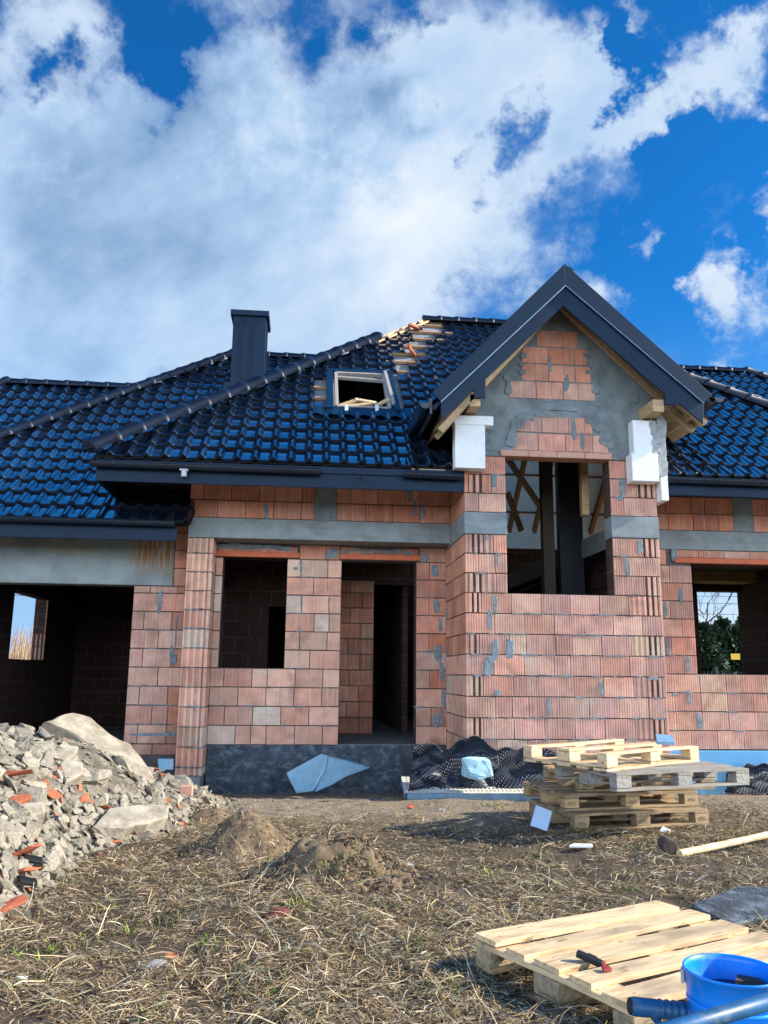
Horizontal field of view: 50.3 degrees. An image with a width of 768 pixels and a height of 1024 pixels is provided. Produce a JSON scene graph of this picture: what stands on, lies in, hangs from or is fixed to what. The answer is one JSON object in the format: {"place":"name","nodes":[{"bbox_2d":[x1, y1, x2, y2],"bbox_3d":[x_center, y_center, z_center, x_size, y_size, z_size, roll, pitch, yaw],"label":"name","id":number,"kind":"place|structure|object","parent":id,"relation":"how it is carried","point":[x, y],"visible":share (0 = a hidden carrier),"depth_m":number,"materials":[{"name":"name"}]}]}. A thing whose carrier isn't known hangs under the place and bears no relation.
{"place":"outdoors","nodes":[
{"label":"outdoors","id":0,"kind":"place"},
{"bbox_2d":[0,793,767,1023],"bbox_3d":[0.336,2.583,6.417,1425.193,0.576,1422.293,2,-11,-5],"label":"ground","id":1,"kind":"structure","parent":0,"point":[335,800],"depth_m":5.09,"materials":[{"name":"soil"}]},
{"bbox_2d":[9,625,32,659],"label":"dry reeds","id":2,"kind":"object","parent":1,"relation":"on","point":[20,651],"visible":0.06,"depth_m":22.29,"materials":[{"name":"plant"}]},
{"bbox_2d":[0,726,229,918],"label":"rubble heap","id":3,"kind":"object","parent":1,"relation":"on","point":[99,759],"visible":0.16,"depth_m":6.99,"materials":[{"name":"concrete"}]},
{"bbox_2d":[0,752,10,765],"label":"concrete chunk","id":4,"kind":"object","parent":3,"relation":"on","point":[4,759],"visible":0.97,"depth_m":6.41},
{"bbox_2d":[1,867,10,881],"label":"mortar piece","id":5,"kind":"object","parent":3,"relation":"on","point":[4,873],"visible":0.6,"depth_m":4.60,"materials":[{"name":"concrete"}]},
{"bbox_2d":[0,877,12,890],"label":"concrete chunk","id":6,"kind":"object","parent":3,"relation":"on","point":[6,885],"visible":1,"depth_m":4.49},
{"bbox_2d":[0,855,12,868],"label":"concrete chunk","id":7,"kind":"object","parent":3,"relation":"on","point":[5,859],"visible":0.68,"depth_m":4.73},
{"bbox_2d":[2,788,13,797],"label":"concrete chunk","id":8,"kind":"object","parent":3,"relation":"on","point":[8,793],"visible":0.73,"depth_m":5.77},
{"bbox_2d":[1,801,15,816],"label":"concrete chunk","id":9,"kind":"object","parent":3,"relation":"on","point":[8,810],"visible":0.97,"depth_m":5.38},
{"bbox_2d":[0,817,17,831],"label":"concrete chunk","id":10,"kind":"object","parent":3,"relation":"on","point":[5,825],"visible":0.69,"depth_m":5.19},
{"bbox_2d":[0,850,18,868],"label":"concrete chunk","id":11,"kind":"object","parent":3,"relation":"on","point":[13,860],"visible":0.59,"depth_m":4.78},
{"bbox_2d":[3,774,17,791],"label":"concrete chunk","id":12,"kind":"object","parent":3,"relation":"on","point":[8,781],"visible":0.84,"depth_m":5.98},
{"bbox_2d":[3,831,21,848],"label":"concrete chunk","id":13,"kind":"object","parent":3,"relation":"on","point":[15,839],"visible":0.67,"depth_m":5.12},
{"bbox_2d":[8,866,18,887],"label":"concrete chunk","id":14,"kind":"object","parent":3,"relation":"on","point":[13,873],"visible":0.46,"depth_m":4.65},
{"bbox_2d":[0,895,27,912],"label":"clay fragment","id":15,"kind":"object","parent":3,"relation":"on","point":[16,901],"visible":1,"depth_m":4.37,"materials":[{"name":"brick"}]},
{"bbox_2d":[4,747,24,757],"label":"concrete chunk","id":16,"kind":"object","parent":3,"relation":"on","point":[12,752],"visible":0.96,"depth_m":6.64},
{"bbox_2d":[2,769,32,776],"bbox_3d":[-2.818,2.003,6.250,0.284,0.040,0.134,-3,-30,-3],"label":"clay fragment","id":17,"kind":"object","parent":3,"relation":"on","point":[17,772],"visible":0.79,"depth_m":6.21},
{"bbox_2d":[7,810,28,822],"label":"concrete chunk","id":18,"kind":"object","parent":3,"relation":"on","point":[21,816],"visible":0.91,"depth_m":5.38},
{"bbox_2d":[11,794,30,803],"bbox_3d":[-2.594,2.031,5.766,0.200,0.039,0.128,-16,28,-33],"label":"clay fragment","id":19,"kind":"object","parent":3,"relation":"on","point":[22,798],"visible":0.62,"depth_m":5.77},
{"bbox_2d":[15,822,26,837],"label":"concrete chunk","id":20,"kind":"object","parent":3,"relation":"on","point":[21,829],"visible":0.62,"depth_m":5.28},
{"bbox_2d":[14,737,28,752],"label":"concrete chunk","id":21,"kind":"object","parent":3,"relation":"on","point":[22,744],"visible":0.63,"depth_m":6.83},
{"bbox_2d":[17,859,28,875],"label":"concrete chunk","id":22,"kind":"object","parent":3,"relation":"on","point":[23,863],"visible":0.56,"depth_m":4.85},
{"bbox_2d":[10,800,37,821],"bbox_3d":[-2.476,2.079,5.621,0.118,0.099,0.211,14,-35,42],"label":"concrete chunk","id":23,"kind":"object","parent":3,"relation":"on","point":[30,815],"visible":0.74,"depth_m":5.60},
{"bbox_2d":[14,725,33,741],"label":"concrete chunk","id":24,"kind":"object","parent":3,"relation":"on","point":[22,732],"visible":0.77,"depth_m":7.03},
{"bbox_2d":[20,751,32,766],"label":"concrete chunk","id":25,"kind":"object","parent":3,"relation":"on","point":[27,754],"visible":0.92,"depth_m":6.65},
{"bbox_2d":[12,843,41,856],"bbox_3d":[-2.200,2.072,4.990,0.213,0.039,0.118,-24,-17,-24],"label":"clay fragment","id":26,"kind":"object","parent":3,"relation":"on","point":[29,849],"visible":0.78,"depth_m":4.97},
{"bbox_2d":[17,875,37,886],"bbox_3d":[-2.042,2.103,4.675,0.075,0.030,0.110,13,-17,46],"label":"tile shard","id":27,"kind":"object","parent":3,"relation":"on","point":[26,881],"visible":1,"depth_m":4.66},
{"bbox_2d":[19,766,37,785],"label":"concrete chunk","id":28,"kind":"object","parent":3,"relation":"on","point":[32,777],"visible":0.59,"depth_m":6.47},
{"bbox_2d":[17,867,41,873],"bbox_3d":[-2.105,2.093,4.774,0.181,0.028,0.138,-20,-25,21],"label":"clay fragment","id":29,"kind":"object","parent":3,"relation":"on","point":[25,870],"visible":0.67,"depth_m":4.73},
{"bbox_2d":[23,757,39,778],"bbox_3d":[-2.842,2.065,6.649,0.035,0.210,0.115,-37,8,20],"label":"mortar piece","id":30,"kind":"object","parent":3,"relation":"on","point":[30,761],"visible":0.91,"depth_m":6.63,"materials":[{"name":"concrete"}]},
{"bbox_2d":[22,854,42,864],"bbox_3d":[-2.135,2.106,4.974,0.110,0.030,0.075,29,-8,-31],"label":"tile shard","id":31,"kind":"object","parent":3,"relation":"on","point":[35,860],"visible":0.98,"depth_m":4.96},
{"bbox_2d":[24,820,41,841],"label":"concrete chunk","id":32,"kind":"object","parent":3,"relation":"on","point":[32,832],"visible":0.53,"depth_m":5.35,"materials":[{"name":"concrete"}]},
{"bbox_2d":[18,786,48,813],"bbox_3d":[-2.601,2.119,6.029,0.305,0.092,0.212,11,27,-9],"label":"concrete chunk","id":33,"kind":"object","parent":3,"relation":"on","point":[38,794],"visible":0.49,"depth_m":6.04,"materials":[{"name":"concrete"}]},
{"bbox_2d":[23,802,44,820],"bbox_3d":[-2.562,2.164,5.785,0.195,0.197,0.315,-10,-15,42],"label":"concrete chunk","id":34,"kind":"object","parent":3,"relation":"on","point":[37,809],"visible":0.29,"depth_m":5.83,"materials":[{"name":"concrete"}]},
{"bbox_2d":[26,841,42,856],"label":"concrete chunk","id":35,"kind":"object","parent":3,"relation":"on","point":[38,852],"visible":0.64,"depth_m":5.21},
{"bbox_2d":[26,742,44,757],"bbox_3d":[-2.936,2.003,6.886,0.152,0.032,0.228,15,10,-9],"label":"mortar piece","id":36,"kind":"object","parent":3,"relation":"on","point":[34,749],"visible":0.72,"depth_m":6.88,"materials":[{"name":"concrete"}]},
{"bbox_2d":[28,781,46,787],"bbox_3d":[-2.723,2.171,6.445,0.033,0.106,0.175,-40,-28,21],"label":"mortar piece","id":37,"kind":"object","parent":3,"relation":"on","point":[40,784],"visible":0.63,"depth_m":6.46,"materials":[{"name":"concrete"}]},
{"bbox_2d":[29,741,53,750],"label":"concrete chunk","id":38,"kind":"object","parent":3,"relation":"on","point":[48,745],"visible":0.52,"depth_m":6.99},
{"bbox_2d":[37,768,47,778],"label":"concrete chunk","id":39,"kind":"object","parent":3,"relation":"on","point":[41,772],"visible":0.75,"depth_m":6.64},
{"bbox_2d":[40,754,53,769],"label":"concrete chunk","id":40,"kind":"object","parent":3,"relation":"on","point":[46,761],"visible":0.99,"depth_m":6.80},
{"bbox_2d":[39,726,54,739],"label":"concrete chunk","id":41,"kind":"object","parent":3,"relation":"on","point":[44,734],"visible":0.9,"depth_m":7.18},
{"bbox_2d":[39,833,54,845],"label":"concrete chunk","id":42,"kind":"object","parent":3,"relation":"on","point":[48,839],"visible":0.69,"depth_m":5.53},
{"bbox_2d":[43,749,57,758],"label":"concrete chunk","id":43,"kind":"object","parent":3,"relation":"on","point":[52,753],"visible":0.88,"depth_m":6.91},
{"bbox_2d":[43,853,60,866],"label":"concrete chunk","id":44,"kind":"object","parent":3,"relation":"on","point":[53,857],"visible":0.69,"depth_m":5.28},
{"bbox_2d":[47,786,61,798],"bbox_3d":[-2.645,2.232,6.509,0.152,0.023,0.101,27,14,19],"label":"clay fragment","id":45,"kind":"object","parent":3,"relation":"on","point":[54,794],"visible":0.66,"depth_m":6.50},
{"bbox_2d":[51,843,66,860],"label":"concrete chunk","id":46,"kind":"object","parent":3,"relation":"on","point":[59,849],"visible":0.59,"depth_m":5.52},
{"bbox_2d":[55,867,64,878],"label":"concrete chunk","id":47,"kind":"object","parent":3,"relation":"on","point":[59,870],"visible":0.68,"depth_m":5.17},
{"bbox_2d":[54,814,66,831],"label":"concrete chunk","id":48,"kind":"object","parent":3,"relation":"on","point":[61,821],"visible":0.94,"depth_m":6.05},
{"bbox_2d":[59,857,71,871],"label":"concrete chunk","id":49,"kind":"object","parent":3,"relation":"on","point":[67,865],"visible":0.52,"depth_m":5.37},
{"bbox_2d":[54,745,78,760],"bbox_3d":[-2.774,2.161,7.098,0.261,0.269,0.310,9,-14,-38],"label":"concrete chunk","id":50,"kind":"object","parent":3,"relation":"on","point":[69,752],"visible":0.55,"depth_m":7.08,"materials":[{"name":"concrete"}]},
{"bbox_2d":[58,759,82,784],"bbox_3d":[-2.638,2.223,6.904,0.210,0.257,0.306,10,-14,-38],"label":"concrete chunk","id":51,"kind":"object","parent":3,"relation":"on","point":[73,770],"visible":0.78,"depth_m":6.87,"materials":[{"name":"concrete"}]},
{"bbox_2d":[63,827,79,838],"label":"concrete chunk","id":52,"kind":"object","parent":3,"relation":"on","point":[71,832],"visible":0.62,"depth_m":6.07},
{"bbox_2d":[81,771,109,784],"bbox_3d":[-2.475,2.292,7.027,0.247,0.119,0.135,29,-28,-35],"label":"concrete chunk","id":53,"kind":"object","parent":3,"relation":"on","point":[95,778],"visible":0.91,"depth_m":7.00,"materials":[{"name":"concrete"}]},
{"bbox_2d":[37,713,155,780],"bbox_3d":[-2.925,2.507,8.443,1.203,0.832,0.631,2,-11,-5],"label":"concrete slab","id":54,"kind":"object","parent":3,"relation":"on","point":[80,728],"depth_m":8.41,"materials":[{"name":"concrete"}]},
{"bbox_2d":[91,824,105,835],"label":"concrete chunk","id":55,"kind":"object","parent":3,"relation":"on","point":[99,829],"visible":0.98,"depth_m":6.50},
{"bbox_2d":[93,797,103,809],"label":"concrete chunk","id":56,"kind":"object","parent":3,"relation":"on","point":[99,801],"visible":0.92,"depth_m":6.84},
{"bbox_2d":[108,784,120,793],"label":"concrete chunk","id":57,"kind":"object","parent":3,"relation":"on","point":[114,789],"visible":1,"depth_m":7.07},
{"bbox_2d":[110,832,123,840],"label":"concrete chunk","id":58,"kind":"object","parent":3,"relation":"on","point":[118,836],"visible":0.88,"depth_m":6.60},
{"bbox_2d":[110,755,131,773],"bbox_3d":[-2.399,2.310,7.485,0.169,0.076,0.229,-9,-55,25],"label":"concrete chunk","id":59,"kind":"object","parent":3,"relation":"on","point":[119,760],"visible":0.59,"depth_m":7.44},
{"bbox_2d":[0,723,242,926],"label":"rubble crumbs","id":60,"kind":"object","parent":3,"relation":"on","point":[74,842],"visible":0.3,"depth_m":6.65,"materials":[{"name":"concrete"}]},
{"bbox_2d":[95,804,169,835],"bbox_3d":[-2.109,2.592,6.856,0.316,0.228,0.781,-9,-15,42],"label":"concrete slab","id":61,"kind":"object","parent":3,"relation":"on","point":[128,820],"depth_m":6.80,"materials":[{"name":"concrete"}]},
{"bbox_2d":[131,798,149,804],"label":"concrete chunk","id":62,"kind":"object","parent":3,"relation":"on","point":[136,801],"visible":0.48,"depth_m":7.08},
{"bbox_2d":[136,831,151,840],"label":"concrete chunk","id":63,"kind":"object","parent":3,"relation":"on","point":[144,835],"visible":0.69,"depth_m":6.74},
{"bbox_2d":[156,772,169,784],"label":"concrete chunk","id":64,"kind":"object","parent":3,"relation":"on","point":[163,779],"visible":0.72,"depth_m":8.23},
{"bbox_2d":[170,809,182,818],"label":"concrete chunk","id":65,"kind":"object","parent":3,"relation":"on","point":[178,813],"visible":0.68,"depth_m":7.47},
{"bbox_2d":[167,774,191,790],"bbox_3d":[-2.076,2.764,8.312,0.245,0.161,0.288,-4,19,-13],"label":"concrete chunk","id":66,"kind":"object","parent":3,"relation":"on","point":[176,781],"visible":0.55,"depth_m":8.26,"materials":[{"name":"concrete"}]},
{"bbox_2d":[180,785,192,796],"bbox_3d":[-1.956,2.761,8.110,0.120,0.100,0.100,2,-11,-5],"label":"brick piece","id":67,"kind":"object","parent":3,"relation":"on","point":[187,790],"visible":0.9,"depth_m":8.06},
{"bbox_2d":[145,959,168,968],"bbox_3d":[-0.977,1.959,3.542,0.103,0.040,0.069,2,-11,-5],"label":"stone","id":68,"kind":"object","parent":1,"relation":"on","point":[151,963],"visible":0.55,"depth_m":3.52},
{"bbox_2d":[187,808,230,827],"bbox_3d":[-1.687,2.934,7.761,1.020,0.245,1.020,2,-11,-5],"label":"earth mound","id":69,"kind":"object","parent":1,"relation":"on","point":[217,817],"visible":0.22,"depth_m":7.62,"materials":[{"name":"soil"}]},
{"bbox_2d":[190,805,233,828],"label":"soil clods","id":70,"kind":"object","parent":1,"relation":"on","point":[204,808],"visible":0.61,"depth_m":7.70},
{"bbox_2d":[152,811,294,864],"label":"soil clods","id":71,"kind":"object","parent":1,"relation":"on","point":[267,826],"visible":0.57,"depth_m":6.06,"materials":[{"name":"soil"}]},
{"bbox_2d":[183,810,294,864],"bbox_3d":[-1.062,2.493,6.201,1.200,0.438,1.260,2,-11,-5],"label":"earth mound","id":72,"kind":"object","parent":1,"relation":"on","point":[249,839],"visible":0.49,"depth_m":6.00,"materials":[{"name":"soil"}]},
{"bbox_2d":[287,754,328,792],"bbox_3d":[-0.941,3.276,10.262,0.685,0.442,0.091,11,-15,-42],"label":"foam sheet","id":73,"kind":"object","parent":1,"relation":"on","point":[306,776],"visible":1,"depth_m":10.24,"materials":[{"name":"plastic"}]},
{"bbox_2d":[315,756,369,791],"bbox_3d":[-0.546,3.370,10.607,0.893,0.408,0.152,11,-15,-43],"label":"foam sheet","id":74,"kind":"object","parent":73,"relation":"on","point":[337,769],"visible":1,"depth_m":10.54,"materials":[{"name":"plastic"}]},
{"bbox_2d":[232,834,439,897],"bbox_3d":[-0.301,2.327,5.374,1.680,0.403,1.200,2,-11,-5],"label":"earth mound","id":75,"kind":"object","parent":1,"relation":"on","point":[321,852],"visible":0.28,"depth_m":5.20,"materials":[{"name":"soil"}]},
{"bbox_2d":[178,832,506,903],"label":"soil clods","id":76,"kind":"object","parent":1,"relation":"on","point":[345,836],"visible":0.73,"depth_m":5.21,"materials":[{"name":"soil"}]},
{"bbox_2d":[1,805,763,1023],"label":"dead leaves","id":77,"kind":"object","parent":1,"relation":"on","point":[499,997],"visible":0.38,"depth_m":4.13,"materials":[{"name":"brown plant"}]},
{"bbox_2d":[0,794,766,1023],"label":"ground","id":78,"kind":"structure","parent":1,"relation":"on","point":[23,926],"depth_m":5.79,"materials":[{"name":"soil"}]},
{"bbox_2d":[0,790,767,1023],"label":"dry straw","id":79,"kind":"object","parent":1,"relation":"on","point":[365,1005],"visible":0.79,"depth_m":4.03,"materials":[{"name":"plant"}]},
{"bbox_2d":[264,907,290,919],"bbox_3d":[-0.568,2.136,4.343,0.148,0.061,0.068,4,-12,-16],"label":"brick piece","id":80,"kind":"object","parent":79,"relation":"on","point":[272,912],"visible":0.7,"depth_m":4.33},
{"bbox_2d":[0,264,767,796],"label":"unfinished house","id":81,"kind":"structure","parent":1,"relation":"on","point":[250,564],"depth_m":11.12,"materials":[{"name":"brick"}]},
{"bbox_2d":[158,758,173,769],"bbox_3d":[-2.763,3.191,10.359,0.196,0.132,0.080,2,-11,-5],"label":"foam sheet","id":82,"kind":"object","parent":81,"relation":"on","point":[165,763],"visible":0.97,"depth_m":10.32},
{"bbox_2d":[312,368,411,417],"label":"roof window","id":83,"kind":"structure","parent":81,"relation":"in","point":[387,377],"depth_m":12.18,"materials":[{"name":"metal"}]},
{"bbox_2d":[0,791,767,1023],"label":"green weeds","id":84,"kind":"object","parent":1,"relation":"on","point":[196,949],"visible":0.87,"depth_m":4.22,"materials":[{"name":"green plant"}]},
{"bbox_2d":[1,795,767,1023],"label":"soil clods","id":85,"kind":"object","parent":1,"relation":"on","point":[248,925],"visible":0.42,"depth_m":4.45,"materials":[{"name":"soil"}]},
{"bbox_2d":[409,735,498,790],"bbox_3d":[0.809,2.954,9.459,1.065,0.729,0.200,2,-11,-5],"label":"dimpled membrane","id":86,"kind":"object","parent":1,"relation":"on","point":[433,765],"visible":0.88,"depth_m":9.49,"materials":[{"name":"plastic"}]},
{"bbox_2d":[461,757,492,780],"bbox_3d":[1.047,2.926,9.372,0.397,0.253,0.201,9,-1,-12],"label":"plastic bag","id":87,"kind":"object","parent":86,"relation":"on","point":[477,768],"depth_m":9.30,"materials":[{"name":"plastic"}]},
{"bbox_2d":[401,776,539,801],"bbox_3d":[1.089,3.234,9.542,1.750,0.115,0.482,1,6,-4],"label":"perforated plank","id":88,"kind":"object","parent":1,"relation":"on","point":[517,795],"visible":0.45,"depth_m":9.33,"materials":[{"name":"paint"}]},
{"bbox_2d":[492,747,556,788],"bbox_3d":[1.710,3.056,9.576,0.934,0.630,0.158,2,-11,-8],"label":"dimpled membrane","id":89,"kind":"object","parent":1,"relation":"on","point":[514,770],"visible":0.58,"depth_m":9.60,"materials":[{"name":"plastic"}]},
{"bbox_2d":[530,805,551,830],"bbox_3d":[1.374,2.672,7.154,0.154,0.169,0.256,-4,-12,23],"label":"foam offcut","id":90,"kind":"object","parent":1,"relation":"on","point":[541,816],"visible":1,"depth_m":7.14,"materials":[{"name":"plastic"}]},
{"bbox_2d":[569,843,591,847],"bbox_3d":[1.528,2.594,6.365,0.193,0.020,0.074,1,-11,0],"label":"foam offcut","id":91,"kind":"object","parent":1,"relation":"on","point":[576,845],"visible":1,"depth_m":6.33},
{"bbox_2d":[529,795,708,829],"bbox_3d":[2.228,2.874,7.856,1.386,0.153,0.922,4,-12,-15],"label":"wooden pallet","id":92,"kind":"object","parent":1,"relation":"on","point":[639,818],"visible":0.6,"depth_m":7.57,"materials":[{"name":"brown wood"}]},
{"bbox_2d":[523,781,697,810],"bbox_3d":[2.194,2.761,8.034,1.389,0.153,0.922,3,-11,-14],"label":"wooden pallet","id":93,"kind":"object","parent":92,"relation":"on","point":[567,798],"visible":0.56,"depth_m":7.73,"materials":[{"name":"brown wood"}]},
{"bbox_2d":[543,765,714,790],"bbox_3d":[2.416,2.647,8.185,1.388,0.153,0.922,3,-11,-10],"label":"wooden pallet","id":94,"kind":"object","parent":93,"relation":"on","point":[548,772],"visible":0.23,"depth_m":7.85,"materials":[{"name":"beige wood"}]},
{"bbox_2d":[554,761,749,791],"bbox_3d":[2.363,2.322,7.284,1.389,0.153,0.922,5,-12,-20],"label":"wooden pallet","id":95,"kind":"object","parent":94,"relation":"on","point":[680,774],"visible":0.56,"depth_m":7.01,"materials":[{"name":"wood"}]},
{"bbox_2d":[523,739,698,771],"bbox_3d":[2.099,2.223,7.534,1.387,0.153,0.922,9,-14,-37],"label":"wooden pallet","id":96,"kind":"object","parent":95,"relation":"on","point":[613,755],"visible":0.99,"depth_m":7.32,"materials":[{"name":"brown wood"}]},
{"bbox_2d":[655,734,674,744],"bbox_3d":[2.562,2.077,7.479,0.177,0.087,0.122,0,-11,2],"label":"metal scrap","id":97,"kind":"object","parent":96,"relation":"on","point":[662,739],"visible":1,"depth_m":7.45,"materials":[{"name":"blue metal"}]},
{"bbox_2d":[475,900,767,1023],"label":"wooden pallet","id":98,"kind":"object","parent":1,"relation":"on","point":[641,941],"visible":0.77,"depth_m":3.46,"materials":[{"name":"brown wood"}]},
{"bbox_2d":[576,950,605,966],"bbox_3d":[0.821,1.767,3.239,0.115,0.026,0.042,8,4,34],"label":"tool handle","id":99,"kind":"object","parent":98,"relation":"on","point":[594,960],"visible":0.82,"depth_m":3.23,"materials":[{"name":"black rubber"}]},
{"bbox_2d":[657,835,677,854],"bbox_3d":[2.129,2.502,6.149,0.115,0.113,0.174,0,-11,1],"label":"wooden stump","id":100,"kind":"object","parent":1,"relation":"on","point":[665,843],"visible":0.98,"depth_m":6.07,"materials":[{"name":"brown wood"}]},
{"bbox_2d":[627,992,767,1023],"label":"tube frame","id":101,"kind":"object","parent":1,"relation":"on","point":[657,1011],"visible":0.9,"depth_m":2.20,"materials":[{"name":"blue paint"}]},
{"bbox_2d":[699,621,732,674],"bbox_3d":[13.161,6.392,33.760,2.936,3.933,2.870,2,-11,-5],"label":"conifer","id":102,"kind":"object","parent":1,"relation":"on","point":[712,655],"visible":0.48,"depth_m":33.41,"materials":[{"name":"green plant"}]},
{"bbox_2d":[697,592,734,623],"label":"bare tree","id":103,"kind":"object","parent":1,"relation":"on","point":[718,594],"visible":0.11,"depth_m":42.79,"materials":[{"name":"brown plant"}]},
{"bbox_2d":[676,831,767,857],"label":"wooden pole","id":104,"kind":"object","parent":1,"relation":"on","point":[720,845],"visible":1,"depth_m":6.31,"materials":[{"name":"brown wood"}]},
{"bbox_2d":[713,615,731,633],"bbox_3d":[15.392,6.851,37.059,3.379,4.353,3.369,0,-11,4],"label":"conifer","id":105,"kind":"object","parent":1,"relation":"on","point":[723,623],"visible":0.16,"depth_m":37.14,"materials":[{"name":"green plant"}]},
{"bbox_2d":[707,621,737,668],"bbox_3d":[14.385,6.779,35.848,3.307,4.004,3.183,2,-11,-5],"label":"conifer","id":106,"kind":"object","parent":1,"relation":"on","point":[717,629],"visible":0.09,"depth_m":35.87,"materials":[{"name":"green plant"}]},
{"bbox_2d":[680,953,767,1023],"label":"bucket","id":107,"kind":"object","parent":1,"relation":"on","point":[711,980],"visible":0.81,"depth_m":2.61,"materials":[{"name":"plastic"}]},
{"bbox_2d":[692,886,767,925],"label":"rubber mat","id":108,"kind":"object","parent":1,"relation":"on","point":[756,898],"visible":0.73,"depth_m":4.62,"materials":[{"name":"rubber"}]},
{"bbox_2d":[719,625,742,674],"bbox_3d":[14.979,6.713,34.954,3.211,3.803,3.125,-5,-12,26],"label":"conifer","id":109,"kind":"object","parent":1,"relation":"on","point":[730,641],"visible":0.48,"depth_m":34.76,"materials":[{"name":"green plant"}]},
{"bbox_2d":[725,763,767,794],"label":"dimpled membrane","id":110,"kind":"object","parent":1,"relation":"on","point":[758,778],"visible":0.56,"depth_m":10.68,"materials":[{"name":"plastic"}]},
{"bbox_2d":[0,0,767,658],"label":"sky","id":111,"kind":"structure","parent":0,"point":[342,171],"materials":[{"name":"blue"}]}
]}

